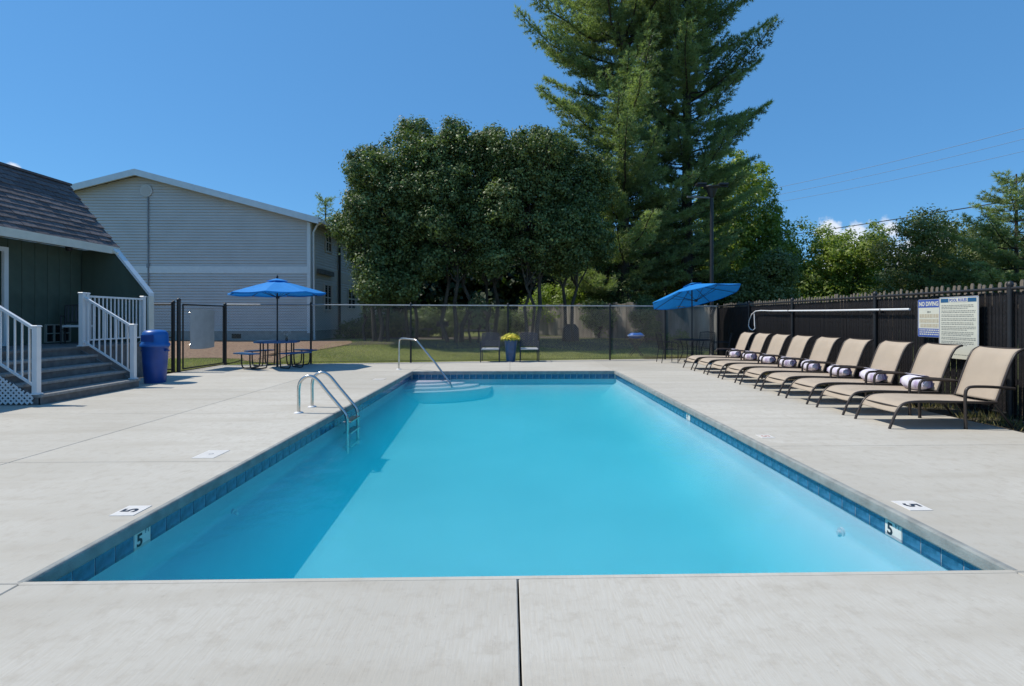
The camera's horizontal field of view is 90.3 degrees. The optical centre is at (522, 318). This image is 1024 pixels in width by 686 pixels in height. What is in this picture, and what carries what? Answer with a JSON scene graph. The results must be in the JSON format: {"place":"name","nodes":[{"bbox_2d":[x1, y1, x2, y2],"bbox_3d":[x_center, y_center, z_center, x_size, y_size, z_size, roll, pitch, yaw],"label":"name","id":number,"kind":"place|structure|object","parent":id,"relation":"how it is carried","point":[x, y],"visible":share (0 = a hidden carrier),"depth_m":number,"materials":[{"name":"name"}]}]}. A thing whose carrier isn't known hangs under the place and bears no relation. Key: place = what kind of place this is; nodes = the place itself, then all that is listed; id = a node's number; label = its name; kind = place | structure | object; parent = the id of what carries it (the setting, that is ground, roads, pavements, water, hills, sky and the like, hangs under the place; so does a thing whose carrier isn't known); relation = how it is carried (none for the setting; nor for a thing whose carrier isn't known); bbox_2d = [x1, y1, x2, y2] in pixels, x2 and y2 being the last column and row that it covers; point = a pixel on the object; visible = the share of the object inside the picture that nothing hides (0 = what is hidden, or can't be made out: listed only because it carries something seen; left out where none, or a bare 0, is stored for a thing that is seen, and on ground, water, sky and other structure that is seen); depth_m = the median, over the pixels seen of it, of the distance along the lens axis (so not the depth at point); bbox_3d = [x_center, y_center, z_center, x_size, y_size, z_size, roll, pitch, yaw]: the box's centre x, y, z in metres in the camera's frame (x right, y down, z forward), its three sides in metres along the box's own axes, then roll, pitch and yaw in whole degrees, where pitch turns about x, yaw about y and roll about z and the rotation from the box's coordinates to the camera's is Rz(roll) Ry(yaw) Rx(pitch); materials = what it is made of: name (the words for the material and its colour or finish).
{"place":"outdoors","nodes":[
{"label":"outdoors","id":0,"kind":"place"},
{"bbox_2d":[0,358,1023,685],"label":"pool deck","id":1,"kind":"structure","parent":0,"point":[76,474],"depth_m":2.63,"materials":[{"name":"concrete"}]},
{"bbox_2d":[0,342,142,404],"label":"porch steps","id":2,"kind":"structure","parent":1,"relation":"on","point":[71,370],"depth_m":9.41,"materials":[{"name":"grey wood"}]},
{"bbox_2d":[0,306,43,394],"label":"stair railing","id":3,"kind":"object","parent":2,"relation":"on","point":[35,383],"visible":1,"depth_m":8.22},
{"bbox_2d":[60,304,96,343],"bbox_3d":[-10.056,0.124,11.550,0.592,0.894,0.624,0,0,-36],"label":"porch chair","id":4,"kind":"object","parent":2,"relation":"on","point":[65,322],"visible":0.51,"depth_m":11.59,"materials":[{"name":"black plastic"}]},
{"bbox_2d":[77,292,137,378],"bbox_3d":[-8.421,0.354,10.341,1.140,1.759,0.120,0,0,-1],"label":"stair railing","id":5,"kind":"object","parent":2,"relation":"on","point":[83,298],"visible":1,"depth_m":10.33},
{"bbox_2d":[86,293,146,344],"bbox_3d":[-8.973,0.022,11.258,0.120,1.095,1.740,0,0,-1],"label":"porch railing","id":6,"kind":"object","parent":2,"relation":"on","point":[142,313],"visible":0.69,"depth_m":11.30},
{"bbox_2d":[109,505,151,515],"bbox_3d":[-2.842,1.397,3.696,0.170,0.005,0.190,0,0,-1],"label":"depth marker","id":7,"kind":"object","parent":1,"relation":"on","point":[130,510],"visible":1,"depth_m":3.69,"materials":[{"name":"white tile"}]},
{"bbox_2d":[139,330,170,383],"bbox_3d":[-7.978,0.824,11.062,0.552,1.152,0.552,0,0,-1],"label":"trash can","id":8,"kind":"object","parent":1,"relation":"on","point":[154,345],"visible":1,"depth_m":10.88,"materials":[{"name":"blue plastic"}]},
{"bbox_2d":[172,298,223,371],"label":"fence gate","id":9,"kind":"structure","parent":1,"relation":"on","point":[178,335],"depth_m":13.34,"materials":[{"name":"black metal"}]},
{"bbox_2d":[189,309,214,348],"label":"gate panel","id":10,"kind":"structure","parent":9,"relation":"attached to","point":[201,329],"depth_m":14.04,"materials":[{"name":"silver metal"}]},
{"bbox_2d":[192,450,229,457],"bbox_3d":[-3.199,1.397,5.234,0.220,0.005,0.300,0,0,-1],"label":"depth marker","id":11,"kind":"object","parent":1,"relation":"on","point":[211,453],"visible":1,"depth_m":5.21,"materials":[{"name":"white tile"}]},
{"bbox_2d":[233,340,316,368],"bbox_3d":[-7.046,1.026,14.640,2.008,0.752,2.008,0,0,-13],"label":"picnic table","id":12,"kind":"object","parent":1,"relation":"on","point":[277,349],"visible":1,"depth_m":14.50,"materials":[{"name":"blue plastic"}]},
{"bbox_2d":[227,275,325,340],"bbox_3d":[-7.037,0.055,14.641,2.421,2.630,2.421,0,0,10],"label":"patio umbrella","id":13,"kind":"object","parent":1,"relation":"on","point":[277,288],"visible":1,"depth_m":14.31,"materials":[{"name":"blue fabric"}]},
{"bbox_2d":[294,371,359,453],"bbox_3d":[-2.960,1.516,7.781,0.825,1.367,0.641,0,0,-1],"label":"pool ladder","id":14,"kind":"object","parent":1,"relation":"attached to","point":[352,442],"visible":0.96,"depth_m":7.63,"materials":[{"name":"silver metal"}]},
{"bbox_2d":[396,338,452,387],"bbox_3d":[-2.598,1.139,13.309,2.106,1.224,0.140,0,0,38],"label":"step handrail","id":15,"kind":"object","parent":1,"relation":"on","point":[435,363],"visible":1,"depth_m":13.37,"materials":[{"name":"silver metal"}]},
{"bbox_2d":[223,302,716,364],"bbox_3d":[-1.068,0.453,16.417,15.931,1.895,0.099,0,0,-9],"label":"chain link fence","id":16,"kind":"object","parent":1,"relation":"on","point":[336,305],"visible":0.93,"depth_m":16.21,"materials":[{"name":"black metal"}]},
{"bbox_2d":[480,332,499,361],"bbox_3d":[-1.028,0.933,16.476,0.632,0.935,0.644,0,0,-1],"label":"garden armchair","id":17,"kind":"object","parent":1,"relation":"on","point":[489,341],"visible":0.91,"depth_m":16.71,"materials":[{"name":"black metal"}]},
{"bbox_2d":[501,333,519,361],"bbox_3d":[-0.372,0.928,16.458,0.665,0.944,0.658,0,0,-1],"label":"flower planter","id":18,"kind":"object","parent":1,"relation":"on","point":[510,342],"visible":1,"depth_m":16.30,"materials":[{"name":"blue ceramic"}]},
{"bbox_2d":[54,374,979,597],"bbox_3d":[-0.090,1.919,8.130,5.430,0.939,10.800,0,0,-1],"label":"pool basin","id":19,"kind":"object","parent":1,"relation":"in","point":[437,475],"visible":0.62,"depth_m":5.80,"materials":[{"name":"paint"}]},
{"bbox_2d":[519,332,538,361],"bbox_3d":[0.227,0.933,16.606,0.632,0.935,0.644,0,0,-1],"label":"garden armchair","id":20,"kind":"object","parent":1,"relation":"on","point":[531,343],"visible":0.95,"depth_m":16.84,"materials":[{"name":"black metal"}]},
{"bbox_2d":[655,332,678,362],"bbox_3d":[4.566,0.920,16.113,0.576,0.963,0.590,0,0,-3],"label":"patio chair","id":21,"kind":"object","parent":1,"relation":"on","point":[661,341],"visible":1,"depth_m":16.06,"materials":[{"name":"black metal"}]},
{"bbox_2d":[673,338,710,360],"bbox_3d":[5.418,1.038,16.235,1.160,0.736,1.160,0,0,-1],"label":"bistro table","id":22,"kind":"object","parent":1,"relation":"on","point":[687,339],"visible":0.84,"depth_m":16.00,"materials":[{"name":"black metal"}]},
{"bbox_2d":[653,280,740,362],"bbox_3d":[5.486,0.081,16.140,2.625,2.639,2.545,0,0,-29],"label":"patio umbrella","id":23,"kind":"object","parent":1,"relation":"on","point":[691,294],"visible":0.89,"depth_m":16.53,"materials":[{"name":"blue fabric"}]},
{"bbox_2d":[683,332,754,369],"bbox_3d":[5.436,0.895,14.093,1.785,1.029,0.760,0,0,-1],"label":"sun lounger","id":24,"kind":"object","parent":1,"relation":"on","point":[743,340],"visible":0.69,"depth_m":14.14,"materials":[{"name":"beige fabric"}]},
{"bbox_2d":[694,333,771,373],"bbox_3d":[5.446,0.895,13.192,1.785,1.029,0.760,0,0,-2],"label":"sun lounger","id":25,"kind":"object","parent":1,"relation":"on","point":[758,342],"visible":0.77,"depth_m":13.22,"materials":[{"name":"beige fabric"}]},
{"bbox_2d":[707,334,791,377],"bbox_3d":[5.456,0.895,12.278,1.785,1.029,0.760,0,0,-2],"label":"sun lounger","id":26,"kind":"object","parent":1,"relation":"on","point":[776,344],"visible":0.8,"depth_m":12.31,"materials":[{"name":"beige fabric"}]},
{"bbox_2d":[759,356,775,362],"bbox_3d":[5.898,0.976,12.255,0.218,0.217,0.455,0,0,-3],"label":"rolled towel","id":27,"kind":"object","parent":26,"relation":"on","point":[769,359],"visible":0.61,"depth_m":12.08,"materials":[{"name":"white fabric"}]},
{"bbox_2d":[722,335,814,382],"bbox_3d":[5.466,0.895,11.364,1.785,1.029,0.760,0,0,-2],"label":"sun lounger","id":28,"kind":"object","parent":1,"relation":"on","point":[797,346],"visible":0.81,"depth_m":11.38,"materials":[{"name":"beige fabric"}]},
{"bbox_2d":[779,356,795,366],"bbox_3d":[5.906,0.972,11.365,0.220,0.220,0.445,0,0,-5],"label":"rolled towel","id":29,"kind":"object","parent":28,"relation":"on","point":[789,363],"visible":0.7,"depth_m":11.20,"materials":[{"name":"white fabric"}]},
{"bbox_2d":[739,336,841,388],"bbox_3d":[5.476,0.895,10.442,1.785,1.029,0.760,0,0,-2],"label":"sun lounger","id":30,"kind":"object","parent":1,"relation":"on","point":[822,348],"visible":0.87,"depth_m":10.45,"materials":[{"name":"beige fabric"}]},
{"bbox_2d":[801,359,819,370],"bbox_3d":[5.915,0.967,10.465,0.224,0.226,0.454,0,0,2],"label":"rolled towel","id":31,"kind":"object","parent":30,"relation":"on","point":[813,367],"visible":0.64,"depth_m":10.30,"materials":[{"name":"white fabric"}]},
{"bbox_2d":[760,338,873,395],"bbox_3d":[5.486,0.895,9.531,1.785,1.029,0.760,0,0,-2],"label":"sun lounger","id":32,"kind":"object","parent":1,"relation":"on","point":[851,351],"visible":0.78,"depth_m":9.54,"materials":[{"name":"beige fabric"}]},
{"bbox_2d":[827,364,851,375],"bbox_3d":[5.925,0.979,9.536,0.224,0.202,0.485,0,0,-1],"label":"rolled towel","id":33,"kind":"object","parent":32,"relation":"on","point":[845,371],"visible":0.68,"depth_m":9.36,"materials":[{"name":"white fabric"}]},
{"bbox_2d":[785,340,913,403],"bbox_3d":[5.496,0.895,8.599,1.785,1.029,0.760,0,0,-1],"label":"sun lounger","id":34,"kind":"object","parent":1,"relation":"on","point":[888,355],"visible":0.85,"depth_m":8.59,"materials":[{"name":"beige fabric"}]},
{"bbox_2d":[859,367,886,382],"bbox_3d":[5.935,0.970,8.632,0.223,0.232,0.450,0,0,0],"label":"rolled towel","id":35,"kind":"object","parent":34,"relation":"on","point":[879,377],"visible":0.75,"depth_m":8.53,"materials":[{"name":"white fabric"}]},
{"bbox_2d":[816,342,962,415],"bbox_3d":[5.506,0.895,7.687,1.785,1.029,0.760,0,0,-1],"label":"sun lounger","id":36,"kind":"object","parent":1,"relation":"on","point":[932,360],"visible":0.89,"depth_m":7.67,"materials":[{"name":"beige fabric"}]},
{"bbox_2d":[900,373,932,389],"bbox_3d":[5.945,0.963,7.693,0.223,0.234,0.448,0,0,-1],"label":"rolled towel","id":37,"kind":"object","parent":36,"relation":"on","point":[905,379],"visible":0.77,"depth_m":7.61,"materials":[{"name":"white fabric"}]},
{"bbox_2d":[891,501,931,510],"bbox_3d":[2.904,1.397,3.797,0.170,0.005,0.190,0,0,-1],"label":"depth marker","id":38,"kind":"object","parent":1,"relation":"on","point":[912,506],"visible":1,"depth_m":3.79,"materials":[{"name":"white tile"}]},
{"bbox_2d":[854,345,1023,428],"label":"sun lounger","id":39,"kind":"object","parent":1,"relation":"on","point":[985,372],"visible":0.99,"depth_m":6.76,"materials":[{"name":"beige fabric"}]},
{"bbox_2d":[0,0,1023,263],"label":"sky","id":40,"kind":"structure","parent":0,"point":[262,101],"materials":[{"name":"blue"}]},
{"bbox_2d":[184,331,995,413],"bbox_3d":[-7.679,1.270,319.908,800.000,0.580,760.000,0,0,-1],"label":"lawn","id":41,"kind":"structure","parent":0,"point":[448,354],"depth_m":19.01,"materials":[{"name":"plant"}]},
{"bbox_2d":[0,162,153,345],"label":"clubhouse","id":42,"kind":"structure","parent":41,"relation":"on","point":[44,284],"depth_m":11.46,"materials":[{"name":"green paint"}]},
{"bbox_2d":[44,324,70,342],"bbox_3d":[-10.641,0.345,11.662,0.047,0.414,0.650,0,0,-1],"label":"low window","id":43,"kind":"structure","parent":42,"relation":"in","point":[51,331],"depth_m":11.55,"materials":[{"name":"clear glass"}]},
{"bbox_2d":[4,169,393,340],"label":"apartment building","id":44,"kind":"structure","parent":41,"relation":"on","point":[184,242],"depth_m":22.67,"materials":[{"name":"plastic"}]},
{"bbox_2d":[324,283,331,310],"bbox_3d":[-9.516,-1.012,24.924,0.070,1.313,1.026,0,0,-1],"label":"window","id":45,"kind":"structure","parent":44,"relation":"in","point":[328,297],"depth_m":24.90,"materials":[{"name":"glass"}]},
{"bbox_2d":[325,230,331,253],"bbox_3d":[-9.518,-3.720,25.008,0.070,1.035,0.858,0,0,-1],"label":"window","id":46,"kind":"structure","parent":44,"relation":"in","point":[328,243],"depth_m":24.98,"materials":[{"name":"glass"}]},
{"bbox_2d":[347,288,355,309],"bbox_3d":[-9.606,-1.075,28.663,0.070,1.163,1.420,0,0,-1],"label":"window","id":47,"kind":"structure","parent":44,"relation":"in","point":[349,301],"depth_m":28.63,"materials":[{"name":"glass"}]},
{"bbox_2d":[167,357,242,371],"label":"mulch verge","id":48,"kind":"structure","parent":41,"relation":"on","point":[231,360],"depth_m":15.84,"materials":[{"name":"green plant"}]},
{"bbox_2d":[154,302,172,369],"bbox_3d":[-9.586,0.477,13.232,1.073,1.845,0.070,0,0,1],"label":"side fence","id":49,"kind":"object","parent":48,"relation":"on","point":[168,327],"visible":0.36,"depth_m":13.21,"materials":[{"name":"black plastic"}]},
{"bbox_2d":[168,339,351,361],"bbox_3d":[-12.217,1.172,19.312,10.499,0.444,7.200,0,0,-1],"label":"mulch bed","id":50,"kind":"object","parent":41,"relation":"on","point":[298,345],"visible":0.33,"depth_m":19.10,"materials":[{"name":"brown wood"}]},
{"bbox_2d":[312,192,335,220],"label":"pine tree","id":51,"kind":"object","parent":41,"relation":"on","point":[324,203],"visible":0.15,"depth_m":47.15,"materials":[{"name":"green plant"}]},
{"bbox_2d":[334,315,378,338],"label":"foundation shrub","id":52,"kind":"object","parent":41,"relation":"on","point":[353,333],"visible":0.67,"depth_m":24.69,"materials":[{"name":"green plant"}]},
{"bbox_2d":[357,291,371,340],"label":"young shrub","id":53,"kind":"object","parent":41,"relation":"on","point":[365,320],"visible":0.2,"depth_m":22.08,"materials":[{"name":"green plant"}]},
{"bbox_2d":[320,144,441,341],"bbox_3d":[-5.890,-3.135,22.028,4.760,8.510,5.131,0,0,-37],"label":"evergreen tree","id":54,"kind":"object","parent":41,"relation":"on","point":[356,221],"visible":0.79,"depth_m":20.61,"materials":[{"name":"plant"}]},
{"bbox_2d":[355,308,409,337],"bbox_3d":[-6.922,0.437,26.361,2.377,2.054,3.414,0,0,22],"label":"undergrowth bush","id":55,"kind":"object","parent":41,"relation":"on","point":[393,322],"visible":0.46,"depth_m":25.74,"materials":[{"name":"green plant"}]},
{"bbox_2d":[349,114,462,339],"bbox_3d":[-4.804,-4.008,22.793,5.297,10.259,5.359,0,0,35],"label":"evergreen tree","id":56,"kind":"object","parent":41,"relation":"on","point":[409,132],"visible":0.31,"depth_m":21.16,"materials":[{"name":"green plant"}]},
{"bbox_2d":[393,306,445,336],"bbox_3d":[-5.351,0.324,27.256,2.845,2.209,2.768,0,0,26],"label":"undergrowth bush","id":57,"kind":"object","parent":41,"relation":"on","point":[426,323],"visible":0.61,"depth_m":26.58,"materials":[{"name":"green plant"}]},
{"bbox_2d":[405,114,507,342],"bbox_3d":[-2.906,-3.839,21.984,5.028,10.016,5.085,0,0,-1],"label":"evergreen tree","id":58,"kind":"object","parent":41,"relation":"on","point":[441,228],"visible":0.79,"depth_m":20.87,"materials":[{"name":"plant"}]},
{"bbox_2d":[435,304,485,336],"bbox_3d":[-3.366,0.188,27.798,2.985,2.047,3.046,0,0,-1],"label":"undergrowth bush","id":59,"kind":"object","parent":41,"relation":"on","point":[460,316],"visible":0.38,"depth_m":27.12,"materials":[{"name":"green plant"}]},
{"bbox_2d":[228,354,698,364],"bbox_3d":[-1.167,1.387,17.374,16.206,0.068,1.583,0,0,-10],"label":"lawn edge","id":60,"kind":"object","parent":41,"relation":"on","point":[453,358],"visible":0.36,"depth_m":17.32,"materials":[{"name":"plant"}]},
{"bbox_2d":[642,354,708,358],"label":"edge weeds","id":61,"kind":"object","parent":60,"relation":"on","point":[651,357],"visible":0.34,"depth_m":17.59,"materials":[{"name":"green plant"}]},
{"bbox_2d":[227,337,716,364],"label":"grass","id":62,"kind":"structure","parent":41,"relation":"on","point":[462,355],"depth_m":18.84,"materials":[{"name":"green plant"}]},
{"bbox_2d":[466,291,491,342],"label":"young shrub","id":63,"kind":"object","parent":41,"relation":"on","point":[475,316],"visible":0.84,"depth_m":21.40,"materials":[{"name":"green plant"}]},
{"bbox_2d":[429,124,543,340],"bbox_3d":[-1.437,-3.750,22.769,5.366,9.814,5.063,0,0,-1],"label":"evergreen tree","id":64,"kind":"object","parent":41,"relation":"on","point":[488,237],"visible":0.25,"depth_m":21.17,"materials":[{"name":"green plant"}]},
{"bbox_2d":[489,306,535,336],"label":"undergrowth bush","id":65,"kind":"object","parent":41,"relation":"on","point":[513,326],"visible":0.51,"depth_m":27.93,"materials":[{"name":"green plant"}]},
{"bbox_2d":[348,336,716,351],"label":"leaf litter","id":66,"kind":"object","parent":41,"relation":"on","point":[592,346],"visible":0.36,"depth_m":21.45,"materials":[{"name":"plant"}]},
{"bbox_2d":[558,324,578,340],"bbox_3d":[2.062,0.645,22.558,0.917,0.770,0.489,0,0,-1],"label":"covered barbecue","id":67,"kind":"object","parent":66,"relation":"on","point":[565,332],"visible":0.81,"depth_m":22.35,"materials":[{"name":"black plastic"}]},
{"bbox_2d":[471,122,595,342],"bbox_3d":[0.456,-3.561,21.866,5.159,9.495,5.340,0,0,-1],"label":"evergreen tree","id":68,"kind":"object","parent":41,"relation":"on","point":[513,204],"visible":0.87,"depth_m":20.49,"materials":[{"name":"plant"}]},
{"bbox_2d":[518,279,585,324],"bbox_3d":[1.912,-0.581,29.310,4.236,3.376,3.306,0,0,28],"label":"sunlit bush","id":69,"kind":"object","parent":41,"relation":"on","point":[546,296],"visible":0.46,"depth_m":29.03,"materials":[{"name":"green plant"}]},
{"bbox_2d":[523,132,626,341],"bbox_3d":[2.202,-3.501,22.466,5.293,9.291,4.858,0,0,-1],"label":"evergreen tree","id":70,"kind":"object","parent":41,"relation":"on","point":[589,186],"visible":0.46,"depth_m":21.54,"materials":[{"name":"green plant"}]},
{"bbox_2d":[578,296,619,337],"bbox_3d":[3.659,-0.008,24.749,2.075,2.225,2.115,0,0,-30],"label":"shrub","id":71,"kind":"object","parent":41,"relation":"on","point":[604,320],"visible":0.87,"depth_m":24.37,"materials":[{"name":"green plant"}]},
{"bbox_2d":[576,174,648,303],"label":"evergreen tree","id":72,"kind":"object","parent":41,"relation":"on","point":[604,269],"visible":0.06,"depth_m":28.19,"materials":[{"name":"green plant"}]},
{"bbox_2d":[513,0,720,301],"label":"pine tree","id":73,"kind":"object","parent":41,"relation":"on","point":[643,19],"visible":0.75,"depth_m":26.55,"materials":[{"name":"green plant"}]},
{"bbox_2d":[518,302,719,348],"bbox_3d":[4.015,0.244,25.764,0.080,2.106,13.490,0,0,-39],"label":"board fence","id":74,"kind":"object","parent":41,"relation":"on","point":[699,315],"visible":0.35,"depth_m":24.27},
{"bbox_2d":[597,266,653,303],"bbox_3d":[5.604,-0.862,27.720,3.396,4.012,3.023,0,0,-1],"label":"sunlit bush","id":75,"kind":"object","parent":41,"relation":"on","point":[634,298],"visible":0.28,"depth_m":27.48,"materials":[{"name":"green plant"}]},
{"bbox_2d":[627,295,661,341],"bbox_3d":[5.520,0.080,22.613,1.645,2.224,1.997,0,0,-1],"label":"shrub","id":76,"kind":"object","parent":41,"relation":"on","point":[643,316],"visible":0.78,"depth_m":22.38,"materials":[{"name":"green plant"}]},
{"bbox_2d":[629,203,718,301],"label":"evergreen tree","id":77,"kind":"object","parent":41,"relation":"on","point":[662,293],"visible":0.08,"depth_m":32.06,"materials":[{"name":"green plant"}]},
{"bbox_2d":[659,328,693,348],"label":"shrub","id":78,"kind":"object","parent":41,"relation":"on","point":[670,338],"visible":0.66,"depth_m":20.93,"materials":[{"name":"green plant"}]},
{"bbox_2d":[600,0,785,288],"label":"pine tree","id":79,"kind":"object","parent":41,"relation":"on","point":[724,138],"visible":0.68,"depth_m":27.61,"materials":[{"name":"green plant"}]},
{"bbox_2d":[668,268,744,307],"bbox_3d":[11.361,-0.850,30.262,4.922,4.221,4.281,0,0,45],"label":"sunlit bush","id":80,"kind":"object","parent":41,"relation":"on","point":[726,279],"visible":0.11,"depth_m":29.16,"materials":[{"name":"green plant"}]},
{"bbox_2d":[391,233,1022,331],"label":"woodland","id":81,"kind":"object","parent":41,"relation":"on","point":[511,288],"visible":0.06,"depth_m":37.90,"materials":[{"name":"green plant"}]},
{"bbox_2d":[687,182,728,354],"bbox_3d":[6.730,-1.746,18.467,1.502,6.293,0.600,0,0,-1],"label":"light pole","id":82,"kind":"object","parent":41,"relation":"on","point":[711,190],"visible":0.88,"depth_m":18.41,"materials":[{"name":"black metal"}]},
{"bbox_2d":[692,147,802,299],"bbox_3d":[16.122,-5.854,38.617,8.074,13.946,9.505,0,0,-1],"label":"broadleaf tree","id":83,"kind":"object","parent":41,"relation":"on","point":[761,221],"visible":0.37,"depth_m":36.27,"materials":[{"name":"green plant"}]},
{"bbox_2d":[719,244,805,306],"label":"broadleaf tree","id":84,"kind":"object","parent":41,"relation":"on","point":[771,278],"visible":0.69,"depth_m":26.53,"materials":[{"name":"green plant"}]},
{"bbox_2d":[743,216,852,302],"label":"broadleaf tree","id":85,"kind":"object","parent":41,"relation":"on","point":[817,285],"visible":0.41,"depth_m":34.92,"materials":[{"name":"green plant"}]},
{"bbox_2d":[807,219,900,300],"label":"broadleaf tree","id":86,"kind":"object","parent":41,"relation":"on","point":[853,266],"visible":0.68,"depth_m":33.45,"materials":[{"name":"green plant"}]},
{"bbox_2d":[859,203,986,299],"bbox_3d":[24.049,-2.715,30.380,6.950,7.717,6.803,0,0,-1],"label":"broadleaf tree","id":87,"kind":"object","parent":41,"relation":"on","point":[923,239],"visible":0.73,"depth_m":29.77,"materials":[{"name":"green plant"}]},
{"bbox_2d":[909,170,1023,296],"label":"pine tree","id":88,"kind":"object","parent":41,"relation":"on","point":[990,275],"visible":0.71,"depth_m":26.46,"materials":[{"name":"green plant"}]},
{"bbox_2d":[923,219,1023,296],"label":"broadleaf tree","id":89,"kind":"object","parent":41,"relation":"on","point":[978,258],"visible":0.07,"depth_m":32.98,"materials":[{"name":"green plant"}]},
{"bbox_2d":[698,359,1023,432],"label":"garden soil","id":90,"kind":"structure","parent":0,"point":[941,411],"depth_m":7.62,"materials":[{"name":"brown soil"}]},
{"bbox_2d":[693,331,714,358],"bbox_3d":[6.046,0.920,16.876,0.590,0.963,0.576,0,0,41],"label":"patio chair","id":91,"kind":"object","parent":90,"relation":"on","point":[707,332],"visible":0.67,"depth_m":17.01,"materials":[{"name":"black metal"}]},
{"bbox_2d":[712,332,731,361],"bbox_3d":[6.259,0.920,15.923,0.576,0.963,0.590,0,0,19],"label":"patio chair","id":92,"kind":"object","parent":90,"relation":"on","point":[730,337],"visible":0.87,"depth_m":15.95,"materials":[{"name":"black metal"}]},
{"bbox_2d":[700,358,1023,430],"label":"dry weeds","id":93,"kind":"object","parent":90,"relation":"on","point":[983,417],"visible":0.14,"depth_m":7.16,"materials":[{"name":"beige plant"}]},
{"bbox_2d":[716,281,1023,420],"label":"slat fence","id":94,"kind":"object","parent":90,"relation":"on","point":[1001,319],"visible":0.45,"depth_m":9.44,"materials":[{"name":"black plastic"}]},
{"bbox_2d":[748,308,910,330],"bbox_3d":[6.713,0.068,11.928,0.081,0.595,6.314,0,0,0],"label":"rescue hook","id":95,"kind":"object","parent":94,"relation":"attached to","point":[879,310],"visible":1,"depth_m":10.86,"materials":[{"name":"white metal"}]},
{"bbox_2d":[918,299,938,337],"bbox_3d":[6.680,0.000,8.340,0.010,0.620,0.497,0,0,0],"label":"no diving sign","id":96,"kind":"object","parent":94,"relation":"attached to","point":[928,317],"visible":1,"depth_m":8.36,"materials":[{"name":"white plastic"}]},
{"bbox_2d":[939,296,978,359],"bbox_3d":[6.652,0.145,7.766,0.011,0.950,0.710,0,0,0],"label":"pool rules sign","id":97,"kind":"object","parent":94,"relation":"attached to","point":[959,320],"visible":0.98,"depth_m":7.72,"materials":[{"name":"white plastic"}]},
{"bbox_2d":[723,279,1023,376],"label":"picket fence","id":98,"kind":"object","parent":90,"relation":"on","point":[980,286],"visible":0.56,"depth_m":9.38,"materials":[{"name":"black metal"}]},
{"bbox_2d":[757,151,1022,205],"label":"overhead cable","id":99,"kind":"object","parent":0,"point":[905,177],"visible":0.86,"depth_m":78.89,"materials":[{"name":"black plastic"}]},
{"bbox_2d":[779,139,1022,194],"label":"overhead cable","id":100,"kind":"object","parent":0,"point":[910,166],"visible":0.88,"depth_m":76.01,"materials":[{"name":"black plastic"}]},
{"bbox_2d":[781,128,1023,186],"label":"overhead cable","id":101,"kind":"object","parent":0,"point":[909,157],"visible":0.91,"depth_m":74.11,"materials":[{"name":"black plastic"}]},
{"bbox_2d":[793,198,1021,234],"bbox_3d":[28.107,-7.953,42.687,0.063,2.817,36.016,0,0,-3],"label":"overhead cable","id":102,"kind":"object","parent":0,"point":[901,218],"visible":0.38,"depth_m":38.48,"materials":[{"name":"black plastic"}]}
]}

